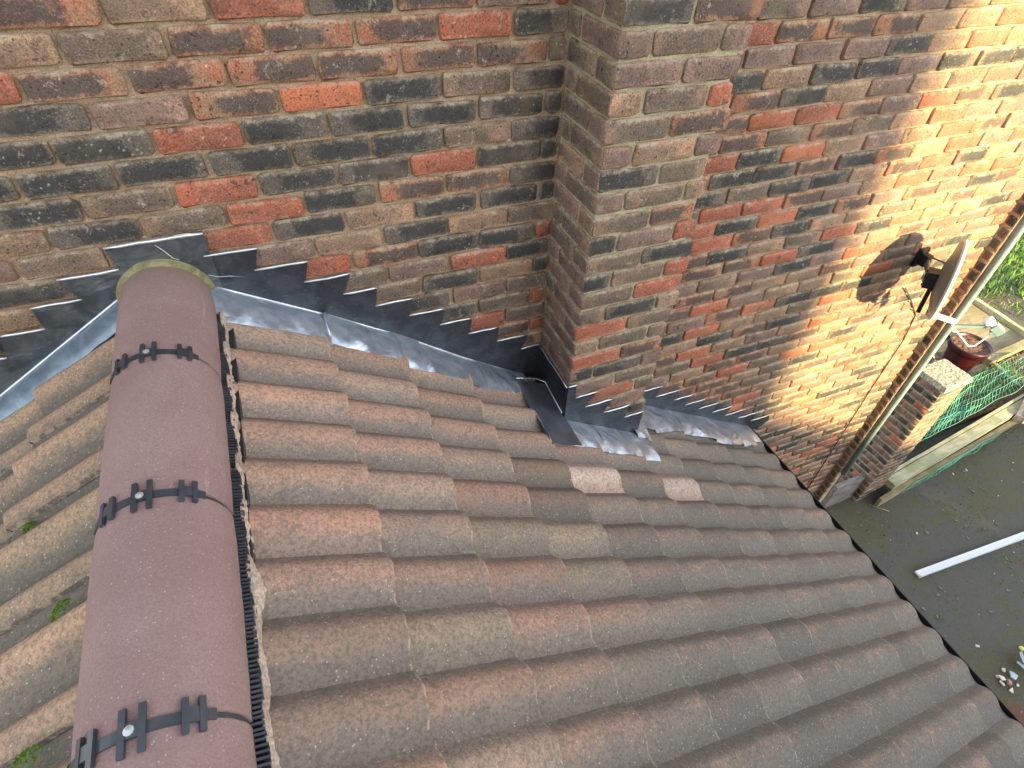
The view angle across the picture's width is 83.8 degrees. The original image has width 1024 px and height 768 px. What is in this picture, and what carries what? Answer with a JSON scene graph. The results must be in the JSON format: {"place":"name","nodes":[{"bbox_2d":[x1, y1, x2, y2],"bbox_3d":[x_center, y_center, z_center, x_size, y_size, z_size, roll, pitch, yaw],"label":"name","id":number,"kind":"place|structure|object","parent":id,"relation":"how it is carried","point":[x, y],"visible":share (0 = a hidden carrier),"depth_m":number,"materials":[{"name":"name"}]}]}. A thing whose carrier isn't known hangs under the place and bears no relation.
{"place":"outdoors","nodes":[
{"label":"outdoors","id":0,"kind":"place"},
{"bbox_2d":[821,234,1023,724],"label":"ground","id":1,"kind":"structure","parent":0,"point":[975,586],"depth_m":5.89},
{"bbox_2d":[0,0,1023,494],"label":"brick wall","id":2,"kind":"structure","parent":1,"relation":"on","point":[858,160],"depth_m":1.94,"materials":[{"name":"brown brick"}]},
{"bbox_2d":[537,0,763,418],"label":"chimney breast","id":3,"kind":"object","parent":2,"relation":"attached to","point":[647,94],"visible":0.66,"depth_m":1.82,"materials":[{"name":"brick"}]},
{"bbox_2d":[516,345,660,460],"bbox_3d":[0.361,0.118,2.616,0.649,0.529,0.469,-14,47,-17],"label":"lead flashing","id":4,"kind":"object","parent":3,"relation":"attached to","point":[566,416],"visible":0.99,"depth_m":2.51,"materials":[{"name":"grey metal"}]},
{"bbox_2d":[807,287,915,488],"bbox_3d":[2.448,0.526,4.541,0.407,3.203,0.014,-15,47,-18],"label":"cable","id":5,"kind":"object","parent":2,"relation":"attached to","point":[873,384],"depth_m":4.07,"materials":[{"name":"black plastic"}]},
{"bbox_2d":[910,239,1004,346],"bbox_3d":[2.282,-0.512,2.982,0.396,0.488,0.580,-14,47,-17],"label":"satellite dish","id":6,"kind":"object","parent":2,"relation":"attached to","point":[937,283],"visible":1,"depth_m":2.96,"materials":[{"name":"white metal"}]},
{"bbox_2d":[821,474,865,507],"bbox_3d":[3.723,1.083,6.129,0.860,0.380,0.047,-15,47,-18],"label":"weathered plank","id":7,"kind":"object","parent":1,"relation":"on","point":[843,490],"visible":0.51,"depth_m":5.99,"materials":[{"name":"grey wood"}]},
{"bbox_2d":[838,359,972,501],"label":"garden pier","id":8,"kind":"structure","parent":1,"relation":"on","point":[930,395],"depth_m":5.45,"materials":[{"name":"brown brick"}]},
{"bbox_2d":[814,193,1023,502],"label":"brick return","id":9,"kind":"object","parent":1,"relation":"on","point":[1005,231],"visible":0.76,"depth_m":3.90,"materials":[{"name":"brown brick"}]},
{"bbox_2d":[841,220,1023,475],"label":"downpipe","id":10,"kind":"object","parent":9,"relation":"attached to","point":[996,263],"visible":1,"depth_m":3.85,"materials":[{"name":"white plastic"}]},
{"bbox_2d":[831,422,1023,636],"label":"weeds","id":11,"kind":"object","parent":1,"relation":"on","point":[949,518],"visible":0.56,"depth_m":6.02,"materials":[{"name":"green plant"}]},
{"bbox_2d":[868,433,1023,713],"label":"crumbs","id":12,"kind":"object","parent":1,"relation":"on","point":[940,588],"visible":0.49,"depth_m":5.91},
{"bbox_2d":[873,367,1023,507],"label":"raised bed","id":13,"kind":"object","parent":1,"relation":"on","point":[1000,411],"visible":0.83,"depth_m":6.75,"materials":[{"name":"wood"}]},
{"bbox_2d":[901,354,1023,493],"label":"garden net","id":14,"kind":"object","parent":13,"relation":"on","point":[956,414],"visible":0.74,"depth_m":6.99,"materials":[{"name":"green plastic"}]},
{"bbox_2d":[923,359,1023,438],"bbox_3d":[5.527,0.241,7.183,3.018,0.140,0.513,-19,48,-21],"label":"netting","id":15,"kind":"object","parent":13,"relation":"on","point":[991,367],"depth_m":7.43,"materials":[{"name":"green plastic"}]},
{"bbox_2d":[1011,397,1023,423],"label":"leaning post","id":16,"kind":"object","parent":13,"relation":"on","point":[1018,417],"visible":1,"depth_m":6.91,"materials":[{"name":"beige wood"}]},
{"bbox_2d":[942,332,992,372],"bbox_3d":[6.061,-0.390,7.670,0.500,0.402,0.500,-14,47,-17],"label":"plant pot","id":17,"kind":"object","parent":1,"relation":"on","point":[960,354],"visible":0.92,"depth_m":7.55,"materials":[{"name":"ceramic"}]},
{"bbox_2d":[915,532,1023,577],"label":"white trim","id":18,"kind":"structure","parent":1,"relation":"on","point":[944,564],"depth_m":5.73,"materials":[{"name":"plastic"}]},
{"bbox_2d":[967,339,1023,385],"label":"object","id":19,"kind":"object","parent":1,"relation":"on","point":[1005,352],"visible":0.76,"depth_m":7.87,"materials":[{"name":"beige wood"}]},
{"bbox_2d":[997,350,1023,375],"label":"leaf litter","id":20,"kind":"object","parent":1,"relation":"on","point":[1009,363],"visible":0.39,"depth_m":7.94,"materials":[{"name":"brown plant"}]},
{"bbox_2d":[1009,671,1017,679],"bbox_3d":[4.327,2.516,4.915,0.073,0.034,0.069,19,46,16],"label":"stone","id":21,"kind":"object","parent":1,"relation":"on","point":[1013,675],"visible":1,"depth_m":4.91,"materials":[{"name":"white stone"}]},
{"bbox_2d":[949,298,1023,353],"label":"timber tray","id":22,"kind":"object","parent":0,"point":[978,311],"visible":0.34,"depth_m":8.45,"materials":[{"name":"beige wood"}]},
{"bbox_2d":[979,232,1023,316],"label":"lawn","id":23,"kind":"structure","parent":0,"point":[1009,271],"depth_m":9.42,"materials":[{"name":"green plant"}]},
{"bbox_3d":[-0.175,1.922,2.536,4.440,3.920,2.550,-14,47,-17],"label":"extension wall","id":24,"kind":"object","parent":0,"visible":0},
{"bbox_2d":[0,259,1023,767],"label":"tiled roof","id":25,"kind":"structure","parent":24,"relation":"on","point":[248,547],"depth_m":1.49,"materials":[{"name":"tile"}]},
{"bbox_2d":[10,743,41,767],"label":"moss clump","id":26,"kind":"object","parent":25,"relation":"on","point":[23,753],"visible":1,"depth_m":0.96,"materials":[{"name":"green plant"}]},
{"bbox_2d":[22,520,37,533],"bbox_3d":[-1.151,0.343,1.361,0.043,0.040,0.033,-14,47,-17],"label":"moss clump","id":27,"kind":"object","parent":25,"relation":"on","point":[28,525],"visible":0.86,"depth_m":1.35,"materials":[{"name":"green plant"}]},
{"bbox_2d":[49,596,70,623],"bbox_3d":[-0.901,0.451,1.136,0.037,0.041,0.056,0,44,-3],"label":"moss clump","id":28,"kind":"object","parent":25,"relation":"on","point":[57,607],"visible":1,"depth_m":1.13,"materials":[{"name":"green plant"}]},
{"bbox_2d":[0,230,222,420],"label":"lead flashing","id":29,"kind":"object","parent":25,"relation":"attached to","point":[71,332],"visible":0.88,"depth_m":1.70,"materials":[{"name":"grey metal"}]},
{"bbox_2d":[155,233,242,276],"bbox_3d":[-0.935,-0.367,1.714,0.206,0.175,0.040,-14,47,-17],"label":"loose wire","id":30,"kind":"object","parent":29,"relation":"hanging from","point":[178,259],"visible":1,"depth_m":1.67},
{"bbox_2d":[204,247,541,392],"bbox_3d":[-0.388,-0.155,2.146,1.199,0.884,0.174,-14,47,-17],"label":"lead flashing","id":31,"kind":"object","parent":25,"relation":"attached to","point":[287,297],"visible":0.94,"depth_m":2.06,"materials":[{"name":"grey metal"}]},
{"bbox_2d":[640,386,769,446],"bbox_3d":[1.164,0.232,3.359,1.355,0.815,0.233,-14,47,-17],"label":"lead flashing","id":32,"kind":"object","parent":25,"relation":"attached to","point":[666,412],"visible":0.88,"depth_m":3.35,"materials":[{"name":"grey metal"}]}
]}

